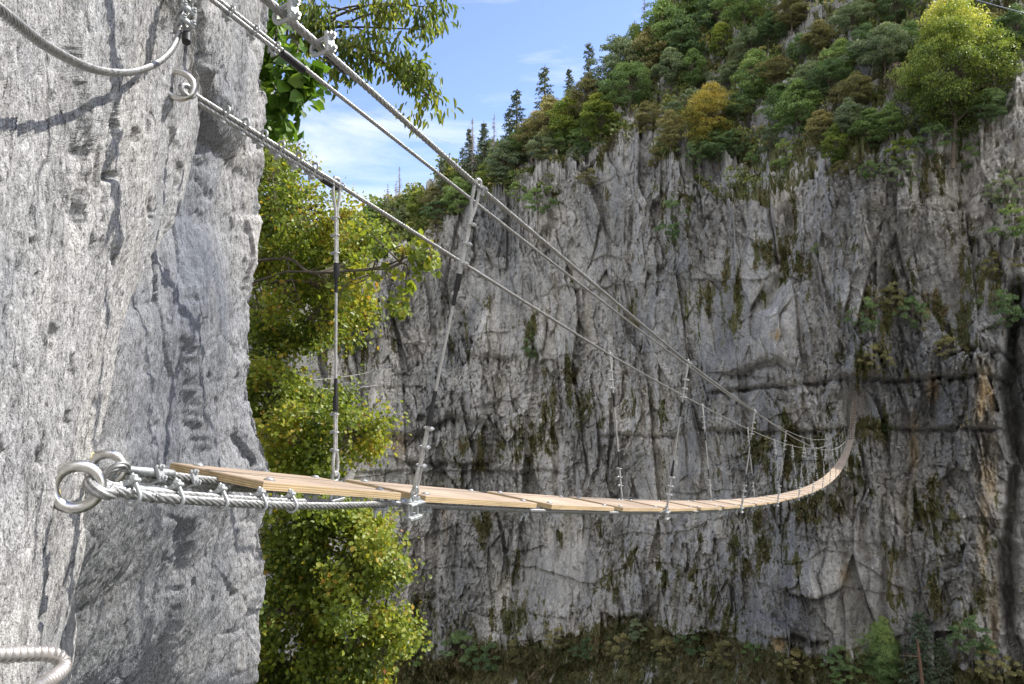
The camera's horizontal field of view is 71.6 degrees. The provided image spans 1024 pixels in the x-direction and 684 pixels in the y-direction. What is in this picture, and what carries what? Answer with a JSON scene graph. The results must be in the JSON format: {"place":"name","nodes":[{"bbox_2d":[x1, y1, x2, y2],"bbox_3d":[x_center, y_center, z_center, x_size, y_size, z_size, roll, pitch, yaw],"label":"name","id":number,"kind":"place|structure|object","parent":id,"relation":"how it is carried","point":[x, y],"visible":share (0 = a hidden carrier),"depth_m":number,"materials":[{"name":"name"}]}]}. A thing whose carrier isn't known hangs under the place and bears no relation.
{"place":"outdoors","nodes":[
{"label":"outdoors","id":0,"kind":"place"},
{"bbox_2d":[0,0,269,683],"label":"rock wall","id":1,"kind":"structure","parent":0,"point":[131,222],"depth_m":1.51,"materials":[{"name":"stone"}]},
{"bbox_2d":[0,645,71,683],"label":"foot rung","id":2,"kind":"object","parent":1,"relation":"attached to","point":[60,660],"visible":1,"depth_m":0.72,"materials":[{"name":"metal"}]},
{"bbox_2d":[53,460,106,513],"bbox_3d":[-0.675,0.207,0.994,0.186,0.080,0.063,1,-2,-34],"label":"ring bolt","id":3,"kind":"object","parent":1,"relation":"attached to","point":[95,472],"visible":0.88,"depth_m":1.00,"materials":[{"name":"silver metal"}]},
{"bbox_2d":[0,0,196,76],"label":"lifeline","id":4,"kind":"object","parent":1,"relation":"attached to","point":[185,12],"visible":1,"depth_m":0.87,"materials":[{"name":"metal"}]},
{"bbox_2d":[85,449,126,481],"bbox_3d":[-0.814,0.238,1.314,0.183,0.072,0.029,1,-2,-26],"label":"ring bolt","id":5,"kind":"object","parent":1,"relation":"attached to","point":[98,456],"visible":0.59,"depth_m":1.34,"materials":[{"name":"silver metal"}]},
{"bbox_2d":[169,68,196,101],"bbox_3d":[-0.716,-0.513,1.391,0.180,0.068,0.018,1,-2,-24],"label":"ring bolt","id":6,"kind":"object","parent":1,"relation":"attached to","point":[190,80],"visible":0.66,"depth_m":1.42,"materials":[{"name":"silver metal"}]},
{"bbox_2d":[198,0,847,439],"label":"safety cable","id":7,"kind":"object","parent":1,"relation":"attached to","point":[230,14],"visible":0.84,"depth_m":1.81,"materials":[{"name":"metal"}]},
{"bbox_2d":[272,0,464,138],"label":"drooping tree","id":8,"kind":"object","parent":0,"point":[408,75],"visible":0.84,"depth_m":4.45,"materials":[{"name":"green plant"}]},
{"bbox_2d":[259,0,657,246],"label":"sky","id":9,"kind":"structure","parent":0,"point":[500,47],"materials":[{"name":"blue"}]},
{"bbox_2d":[248,0,1023,683],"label":"cliff","id":10,"kind":"structure","parent":0,"point":[770,356],"depth_m":47.19,"materials":[{"name":"grey stone"}]},
{"bbox_2d":[415,183,443,217],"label":"broadleaf tree","id":11,"kind":"object","parent":10,"relation":"on","point":[430,191],"visible":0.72,"depth_m":80.36,"materials":[{"name":"green plant"}]},
{"bbox_2d":[420,198,456,228],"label":"bush","id":12,"kind":"object","parent":10,"relation":"on","point":[429,213],"visible":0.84,"depth_m":78.73,"materials":[{"name":"green plant"}]},
{"bbox_2d":[440,176,471,220],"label":"broadleaf tree","id":13,"kind":"object","parent":10,"relation":"on","point":[449,195],"visible":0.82,"depth_m":76.86,"materials":[{"name":"green plant"}]},
{"bbox_2d":[438,630,478,662],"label":"bush","id":14,"kind":"object","parent":10,"relation":"on","point":[456,636],"visible":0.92,"depth_m":71.23,"materials":[{"name":"green plant"}]},
{"bbox_2d":[461,128,475,190],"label":"spruce tree","id":15,"kind":"object","parent":10,"relation":"on","point":[469,161],"visible":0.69,"depth_m":78.33,"materials":[{"name":"green plant"}]},
{"bbox_2d":[82,0,855,523],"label":"suspension bridge","id":16,"kind":"structure","parent":10,"relation":"attached to","point":[196,478],"depth_m":1.97,"materials":[{"name":"wood"}]},
{"bbox_2d":[470,123,491,177],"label":"spruce tree","id":17,"kind":"object","parent":10,"relation":"on","point":[484,145],"visible":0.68,"depth_m":76.13,"materials":[{"name":"green plant"}]},
{"bbox_2d":[466,642,501,672],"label":"bush","id":18,"kind":"object","parent":10,"relation":"on","point":[485,655],"visible":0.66,"depth_m":68.28,"materials":[{"name":"green plant"}]},
{"bbox_2d":[485,139,525,190],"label":"broadleaf tree","id":19,"kind":"object","parent":10,"relation":"on","point":[503,150],"visible":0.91,"depth_m":71.81,"materials":[{"name":"green plant"}]},
{"bbox_2d":[502,89,529,173],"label":"spruce tree","id":20,"kind":"object","parent":10,"relation":"on","point":[517,109],"visible":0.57,"depth_m":73.41,"materials":[{"name":"green plant"}]},
{"bbox_2d":[510,116,549,166],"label":"broadleaf tree","id":21,"kind":"object","parent":10,"relation":"on","point":[524,137],"visible":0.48,"depth_m":71.30,"materials":[{"name":"green plant"}]},
{"bbox_2d":[521,182,561,217],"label":"bush","id":22,"kind":"object","parent":10,"relation":"on","point":[527,196],"visible":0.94,"depth_m":66.29,"materials":[{"name":"green plant"}]},
{"bbox_2d":[533,67,554,123],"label":"spruce tree","id":23,"kind":"object","parent":10,"relation":"on","point":[543,78],"visible":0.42,"depth_m":73.68,"materials":[{"name":"green plant"}]},
{"bbox_2d":[524,131,568,170],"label":"broadleaf tree","id":24,"kind":"object","parent":10,"relation":"on","point":[544,137],"visible":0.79,"depth_m":69.42,"materials":[{"name":"green plant"}]},
{"bbox_2d":[526,94,567,144],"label":"broadleaf tree","id":25,"kind":"object","parent":10,"relation":"on","point":[545,104],"visible":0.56,"depth_m":70.07,"materials":[{"name":"plant"}]},
{"bbox_2d":[545,89,585,154],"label":"broadleaf tree","id":26,"kind":"object","parent":10,"relation":"on","point":[560,120],"visible":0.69,"depth_m":67.09,"materials":[{"name":"green plant"}]},
{"bbox_2d":[566,119,595,160],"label":"broadleaf tree","id":27,"kind":"object","parent":10,"relation":"on","point":[579,140],"visible":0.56,"depth_m":65.06,"materials":[{"name":"green plant"}]},
{"bbox_2d":[565,71,608,136],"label":"broadleaf tree","id":28,"kind":"object","parent":10,"relation":"on","point":[586,88],"visible":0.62,"depth_m":64.52,"materials":[{"name":"green plant"}]},
{"bbox_2d":[574,92,621,151],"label":"broadleaf tree","id":29,"kind":"object","parent":10,"relation":"on","point":[592,113],"visible":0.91,"depth_m":61.71,"materials":[{"name":"green plant"}]},
{"bbox_2d":[587,34,643,108],"bbox_3d":[9.226,-24.361,64.011,5.184,6.770,5.107,1,-2,-29],"label":"broadleaf tree","id":30,"kind":"object","parent":10,"relation":"on","point":[619,44],"visible":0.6,"depth_m":63.34,"materials":[{"name":"green plant"}]},
{"bbox_2d":[604,633,631,661],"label":"bush","id":31,"kind":"object","parent":10,"relation":"on","point":[616,651],"visible":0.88,"depth_m":54.81,"materials":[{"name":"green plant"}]},
{"bbox_2d":[598,60,655,117],"bbox_3d":[9.797,-21.340,60.498,5.125,5.158,5.811,-1,-2,23],"label":"broadleaf tree","id":32,"kind":"object","parent":10,"relation":"on","point":[626,70],"visible":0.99,"depth_m":59.98,"materials":[{"name":"green plant"}]},
{"bbox_2d":[257,0,1023,276],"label":"undergrowth","id":33,"kind":"object","parent":10,"relation":"on","point":[416,221],"visible":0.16,"depth_m":60.03,"materials":[{"name":"green plant"}]},
{"bbox_2d":[625,24,672,89],"bbox_3d":[12.300,-25.006,62.994,5.375,6.330,4.650,-1,-2,36],"label":"broadleaf tree","id":34,"kind":"object","parent":10,"relation":"on","point":[646,38],"visible":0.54,"depth_m":62.18,"materials":[{"name":"green plant"}]},
{"bbox_2d":[633,100,664,137],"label":"broadleaf tree","id":35,"kind":"object","parent":10,"relation":"on","point":[645,109],"visible":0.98,"depth_m":57.44,"materials":[{"name":"plant"}]},
{"bbox_2d":[292,128,1023,683],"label":"ledge grass","id":36,"kind":"structure","parent":10,"relation":"on","point":[438,672],"depth_m":51.40,"materials":[{"name":"green plant"}]},
{"bbox_2d":[634,0,684,62],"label":"broadleaf tree","id":37,"kind":"object","parent":10,"relation":"on","point":[662,10],"visible":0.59,"depth_m":62.14,"materials":[{"name":"green plant"}]},
{"bbox_2d":[650,635,679,661],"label":"bush","id":38,"kind":"object","parent":10,"relation":"on","point":[668,642],"visible":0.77,"depth_m":50.25,"materials":[{"name":"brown plant"}]},
{"bbox_2d":[651,47,688,93],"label":"broadleaf tree","id":39,"kind":"object","parent":10,"relation":"on","point":[670,57],"visible":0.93,"depth_m":59.26,"materials":[{"name":"green plant"}]},
{"bbox_2d":[654,109,687,151],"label":"broadleaf tree","id":40,"kind":"object","parent":10,"relation":"on","point":[672,130],"visible":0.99,"depth_m":52.85,"materials":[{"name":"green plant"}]},
{"bbox_2d":[654,194,688,245],"bbox_3d":[11.911,-8.910,51.643,2.692,3.810,2.828,0,-2,-9],"label":"bush","id":41,"kind":"object","parent":10,"relation":"on","point":[675,233],"visible":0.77,"depth_m":51.53,"materials":[{"name":"green plant"}]},
{"bbox_2d":[660,8,703,58],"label":"broadleaf tree","id":42,"kind":"object","parent":10,"relation":"on","point":[685,32],"visible":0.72,"depth_m":60.44,"materials":[{"name":"green plant"}]},
{"bbox_2d":[667,88,699,120],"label":"broadleaf tree","id":43,"kind":"object","parent":10,"relation":"on","point":[671,104],"visible":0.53,"depth_m":55.17,"materials":[{"name":"green plant"}]},
{"bbox_2d":[673,632,706,655],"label":"bush","id":44,"kind":"object","parent":10,"relation":"on","point":[700,647],"visible":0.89,"depth_m":47.74,"materials":[{"name":"green plant"}]},
{"bbox_2d":[672,47,709,85],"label":"broadleaf tree","id":45,"kind":"object","parent":10,"relation":"on","point":[695,57],"visible":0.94,"depth_m":58.61,"materials":[{"name":"green plant"}]},
{"bbox_2d":[675,141,711,173],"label":"bush","id":46,"kind":"object","parent":10,"relation":"on","point":[695,151],"visible":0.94,"depth_m":51.24,"materials":[{"name":"green plant"}]},
{"bbox_2d":[687,0,734,41],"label":"broadleaf tree","id":47,"kind":"object","parent":10,"relation":"on","point":[711,21],"visible":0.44,"depth_m":61.19,"materials":[{"name":"green plant"}]},
{"bbox_2d":[677,80,750,168],"bbox_3d":[14.337,-15.837,51.683,4.963,6.458,4.973,1,-2,-39],"label":"broadleaf tree","id":48,"kind":"object","parent":10,"relation":"on","point":[710,104],"visible":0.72,"depth_m":51.05,"materials":[{"name":"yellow plant"}]},
{"bbox_2d":[696,128,739,171],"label":"broadleaf tree","id":49,"kind":"object","parent":10,"relation":"on","point":[708,148],"visible":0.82,"depth_m":50.40,"materials":[{"name":"green plant"}]},
{"bbox_2d":[701,640,739,667],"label":"bush","id":50,"kind":"object","parent":10,"relation":"on","point":[719,653],"visible":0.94,"depth_m":44.57,"materials":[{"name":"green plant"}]},
{"bbox_2d":[707,21,735,64],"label":"broadleaf tree","id":51,"kind":"object","parent":10,"relation":"on","point":[720,31],"visible":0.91,"depth_m":58.72,"materials":[{"name":"green plant"}]},
{"bbox_2d":[703,60,748,95],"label":"broadleaf tree","id":52,"kind":"object","parent":10,"relation":"on","point":[727,69],"visible":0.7,"depth_m":55.33,"materials":[{"name":"green plant"}]},
{"bbox_2d":[702,0,775,30],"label":"broadleaf tree","id":53,"kind":"object","parent":10,"relation":"on","point":[740,9],"visible":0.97,"depth_m":55.18,"materials":[{"name":"green plant"}]},
{"bbox_2d":[722,91,760,120],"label":"broadleaf tree","id":54,"kind":"object","parent":10,"relation":"on","point":[734,109],"visible":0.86,"depth_m":51.05,"materials":[{"name":"green plant"}]},
{"bbox_2d":[725,27,766,69],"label":"broadleaf tree","id":55,"kind":"object","parent":10,"relation":"on","point":[741,43],"visible":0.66,"depth_m":54.31,"materials":[{"name":"green plant"}]},
{"bbox_2d":[729,48,776,106],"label":"broadleaf tree","id":56,"kind":"object","parent":10,"relation":"on","point":[752,83],"visible":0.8,"depth_m":51.35,"materials":[{"name":"green plant"}]},
{"bbox_2d":[739,11,788,51],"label":"broadleaf tree","id":57,"kind":"object","parent":10,"relation":"on","point":[767,23],"visible":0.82,"depth_m":53.17,"materials":[{"name":"green plant"}]},
{"bbox_2d":[753,125,783,155],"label":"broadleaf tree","id":58,"kind":"object","parent":10,"relation":"on","point":[766,135],"visible":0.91,"depth_m":45.62,"materials":[{"name":"green plant"}]},
{"bbox_2d":[746,55,796,84],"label":"broadleaf tree","id":59,"kind":"object","parent":10,"relation":"on","point":[778,64],"visible":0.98,"depth_m":49.67,"materials":[{"name":"green plant"}]},
{"bbox_2d":[753,82,795,132],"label":"broadleaf tree","id":60,"kind":"object","parent":10,"relation":"on","point":[776,91],"visible":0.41,"depth_m":47.00,"materials":[{"name":"green plant"}]},
{"bbox_2d":[769,137,795,169],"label":"bush","id":61,"kind":"object","parent":10,"relation":"on","point":[785,160],"visible":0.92,"depth_m":44.06,"materials":[{"name":"green plant"}]},
{"bbox_2d":[770,0,809,34],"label":"broadleaf tree","id":62,"kind":"object","parent":10,"relation":"on","point":[791,16],"visible":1,"depth_m":51.71,"materials":[{"name":"green plant"}]},
{"bbox_2d":[764,77,825,143],"bbox_3d":[17.548,-14.173,44.251,4.286,4.463,4.250,1,-2,-41],"label":"broadleaf tree","id":63,"kind":"object","parent":10,"relation":"on","point":[784,113],"visible":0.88,"depth_m":43.63,"materials":[{"name":"green plant"}]},
{"bbox_2d":[783,32,814,64],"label":"broadleaf tree","id":64,"kind":"object","parent":10,"relation":"on","point":[792,49],"visible":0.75,"depth_m":49.15,"materials":[{"name":"green plant"}]},
{"bbox_2d":[784,60,827,86],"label":"broadleaf tree","id":65,"kind":"object","parent":10,"relation":"on","point":[805,68],"visible":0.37,"depth_m":45.35,"materials":[{"name":"green plant"}]},
{"bbox_2d":[798,19,838,59],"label":"broadleaf tree","id":66,"kind":"object","parent":10,"relation":"on","point":[819,32],"visible":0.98,"depth_m":47.38,"materials":[{"name":"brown plant"}]},
{"bbox_2d":[801,109,840,154],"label":"broadleaf tree","id":67,"kind":"object","parent":10,"relation":"on","point":[817,127],"visible":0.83,"depth_m":41.20,"materials":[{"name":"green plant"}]},
{"bbox_2d":[799,57,860,96],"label":"broadleaf tree","id":68,"kind":"object","parent":10,"relation":"on","point":[831,68],"visible":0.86,"depth_m":42.36,"materials":[{"name":"green plant"}]},
{"bbox_2d":[820,122,853,167],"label":"broadleaf tree","id":69,"kind":"object","parent":10,"relation":"on","point":[837,151],"visible":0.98,"depth_m":38.98,"materials":[{"name":"green plant"}]},
{"bbox_2d":[817,37,857,78],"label":"broadleaf tree","id":70,"kind":"object","parent":10,"relation":"on","point":[838,49],"visible":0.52,"depth_m":43.78,"materials":[{"name":"green plant"}]},
{"bbox_2d":[820,645,860,671],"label":"bush","id":71,"kind":"object","parent":10,"relation":"on","point":[834,650],"visible":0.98,"depth_m":35.48,"materials":[{"name":"green plant"}]},
{"bbox_2d":[832,97,868,140],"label":"broadleaf tree","id":72,"kind":"object","parent":10,"relation":"on","point":[849,115],"visible":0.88,"depth_m":38.84,"materials":[{"name":"green plant"}]},
{"bbox_2d":[827,0,876,38],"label":"broadleaf tree","id":73,"kind":"object","parent":10,"relation":"on","point":[845,11],"visible":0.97,"depth_m":44.55,"materials":[{"name":"green plant"}]},
{"bbox_2d":[825,70,884,105],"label":"broadleaf tree","id":74,"kind":"object","parent":10,"relation":"on","point":[859,82],"visible":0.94,"depth_m":40.12,"materials":[{"name":"green plant"}]},
{"bbox_2d":[844,297,878,336],"bbox_3d":[18.060,-1.278,36.143,1.728,2.062,1.645,0,-2,-15],"label":"bush","id":75,"kind":"object","parent":10,"relation":"on","point":[868,303],"visible":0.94,"depth_m":36.03,"materials":[{"name":"green plant"}]},
{"bbox_2d":[847,22,884,68],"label":"broadleaf tree","id":76,"kind":"object","parent":10,"relation":"on","point":[862,33],"visible":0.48,"depth_m":42.52,"materials":[{"name":"green plant"}]},
{"bbox_2d":[847,107,887,150],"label":"broadleaf tree","id":77,"kind":"object","parent":10,"relation":"on","point":[868,123],"visible":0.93,"depth_m":38.08,"materials":[{"name":"green plant"}]},
{"bbox_2d":[857,342,895,375],"bbox_3d":[18.202,0.851,35.469,1.607,1.709,1.611,1,-2,-40],"label":"bush","id":78,"kind":"object","parent":10,"relation":"on","point":[874,347],"visible":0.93,"depth_m":35.39,"materials":[{"name":"green plant"}]},
{"bbox_2d":[853,615,901,683],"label":"broadleaf tree","id":79,"kind":"object","parent":10,"relation":"on","point":[884,664],"visible":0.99,"depth_m":34.97,"materials":[{"name":"green plant"}]},
{"bbox_2d":[839,21,919,83],"bbox_3d":[21.387,-16.571,40.701,4.018,3.424,3.543,0,-2,-7],"label":"broadleaf tree","id":80,"kind":"object","parent":10,"relation":"on","point":[881,34],"visible":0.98,"depth_m":40.44,"materials":[{"name":"green plant"}]},
{"bbox_2d":[873,281,905,320],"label":"bush","id":81,"kind":"object","parent":10,"relation":"on","point":[888,300],"visible":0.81,"depth_m":36.16,"materials":[{"name":"green plant"}]},
{"bbox_2d":[873,101,908,141],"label":"broadleaf tree","id":82,"kind":"object","parent":10,"relation":"on","point":[886,126],"visible":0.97,"depth_m":37.39,"materials":[{"name":"green plant"}]},
{"bbox_2d":[868,0,930,28],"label":"broadleaf tree","id":83,"kind":"object","parent":10,"relation":"on","point":[895,12],"visible":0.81,"depth_m":44.14,"materials":[{"name":"green plant"}]},
{"bbox_2d":[880,156,920,188],"bbox_3d":[19.539,-8.578,36.061,2.018,1.713,2.012,2,-2,-43],"label":"bush","id":84,"kind":"object","parent":10,"relation":"on","point":[906,162],"visible":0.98,"depth_m":35.80,"materials":[{"name":"green plant"}]},
{"bbox_2d":[882,136,919,165],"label":"bush","id":85,"kind":"object","parent":10,"relation":"on","point":[902,142],"visible":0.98,"depth_m":35.94,"materials":[{"name":"green plant"}]},
{"bbox_2d":[892,295,928,330],"bbox_3d":[19.926,-1.471,35.392,1.483,1.803,1.487,1,-2,-19],"label":"bush","id":86,"kind":"object","parent":10,"relation":"on","point":[908,301],"visible":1,"depth_m":35.41,"materials":[{"name":"green plant"}]},
{"bbox_2d":[893,19,927,63],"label":"broadleaf tree","id":87,"kind":"object","parent":10,"relation":"on","point":[911,27],"visible":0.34,"depth_m":40.96,"materials":[{"name":"green plant"}]},
{"bbox_2d":[896,610,940,683],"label":"spruce tree","id":88,"kind":"object","parent":10,"relation":"on","point":[920,630],"visible":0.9,"depth_m":33.58,"materials":[{"name":"green plant"}]},
{"bbox_2d":[910,121,956,156],"bbox_3d":[21.166,-10.229,36.026,2.126,1.805,2.121,0,-2,11],"label":"bush","id":89,"kind":"object","parent":10,"relation":"on","point":[938,127],"visible":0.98,"depth_m":35.67,"materials":[{"name":"green plant"}]},
{"bbox_2d":[927,636,955,683],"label":"spruce tree","id":90,"kind":"object","parent":10,"relation":"on","point":[941,662],"visible":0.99,"depth_m":33.19,"materials":[{"name":"green plant"}]},
{"bbox_2d":[885,0,1023,168],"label":"broadleaf tree","id":91,"kind":"object","parent":10,"relation":"on","point":[951,32],"visible":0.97,"depth_m":34.80,"materials":[{"name":"green plant"}]},
{"bbox_2d":[945,615,999,663],"bbox_3d":[20.889,13.514,32.079,1.901,2.217,2.039,1,-2,-34],"label":"bush","id":92,"kind":"object","parent":10,"relation":"on","point":[967,623],"visible":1,"depth_m":32.08,"materials":[{"name":"green plant"}]},
{"bbox_2d":[953,87,1014,133],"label":"broadleaf tree","id":93,"kind":"object","parent":10,"relation":"on","point":[988,114],"visible":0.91,"depth_m":34.23,"materials":[{"name":"green plant"}]},
{"bbox_2d":[974,642,1023,683],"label":"bush","id":94,"kind":"object","parent":10,"relation":"on","point":[986,671],"visible":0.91,"depth_m":31.61,"materials":[{"name":"green plant"}]},
{"bbox_2d":[975,289,1023,335],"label":"bush","id":95,"kind":"object","parent":10,"relation":"on","point":[1015,310],"visible":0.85,"depth_m":33.12,"materials":[{"name":"green plant"}]},
{"bbox_2d":[981,251,1023,281],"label":"bush","id":96,"kind":"object","parent":10,"relation":"on","point":[994,265],"visible":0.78,"depth_m":34.10,"materials":[{"name":"green plant"}]},
{"bbox_2d":[982,169,1023,207],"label":"bush","id":97,"kind":"object","parent":10,"relation":"on","point":[999,189],"visible":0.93,"depth_m":33.61,"materials":[{"name":"green plant"}]},
{"bbox_2d":[986,203,1023,242],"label":"bush","id":98,"kind":"object","parent":10,"relation":"on","point":[1017,233],"visible":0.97,"depth_m":33.24,"materials":[{"name":"green plant"}]},
{"bbox_2d":[992,2,1023,51],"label":"broadleaf tree","id":99,"kind":"object","parent":10,"relation":"on","point":[1010,17],"visible":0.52,"depth_m":35.93,"materials":[{"name":"green plant"}]},
{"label":"wooded slope","id":100,"kind":"structure","parent":0,"visible":0},
{"bbox_2d":[259,9,331,142],"bbox_3d":[-1.415,-1.288,3.776,1.485,0.999,0.444,-2,-2,43],"label":"broad leaved shrub","id":101,"kind":"object","parent":100,"relation":"on","point":[294,92],"visible":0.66,"depth_m":3.40,"materials":[{"name":"green plant"}]},
{"bbox_2d":[246,343,411,494],"bbox_3d":[-2.349,2.948,6.882,3.580,5.968,1.516,-2,-2,45],"label":"leafy tree","id":102,"kind":"object","parent":100,"relation":"on","point":[300,419],"visible":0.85,"depth_m":6.07,"materials":[{"name":"green plant"}]},
{"bbox_2d":[247,135,441,367],"bbox_3d":[-2.111,1.227,6.937,1.875,7.550,4.586,1,-2,-36],"label":"leafy tree","id":103,"kind":"object","parent":100,"relation":"on","point":[294,236],"depth_m":6.60,"materials":[{"name":"green plant"}]},
{"bbox_2d":[256,466,433,683],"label":"hazel tree","id":104,"kind":"object","parent":100,"relation":"on","point":[322,601],"visible":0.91,"depth_m":5.51,"materials":[{"name":"green plant"}]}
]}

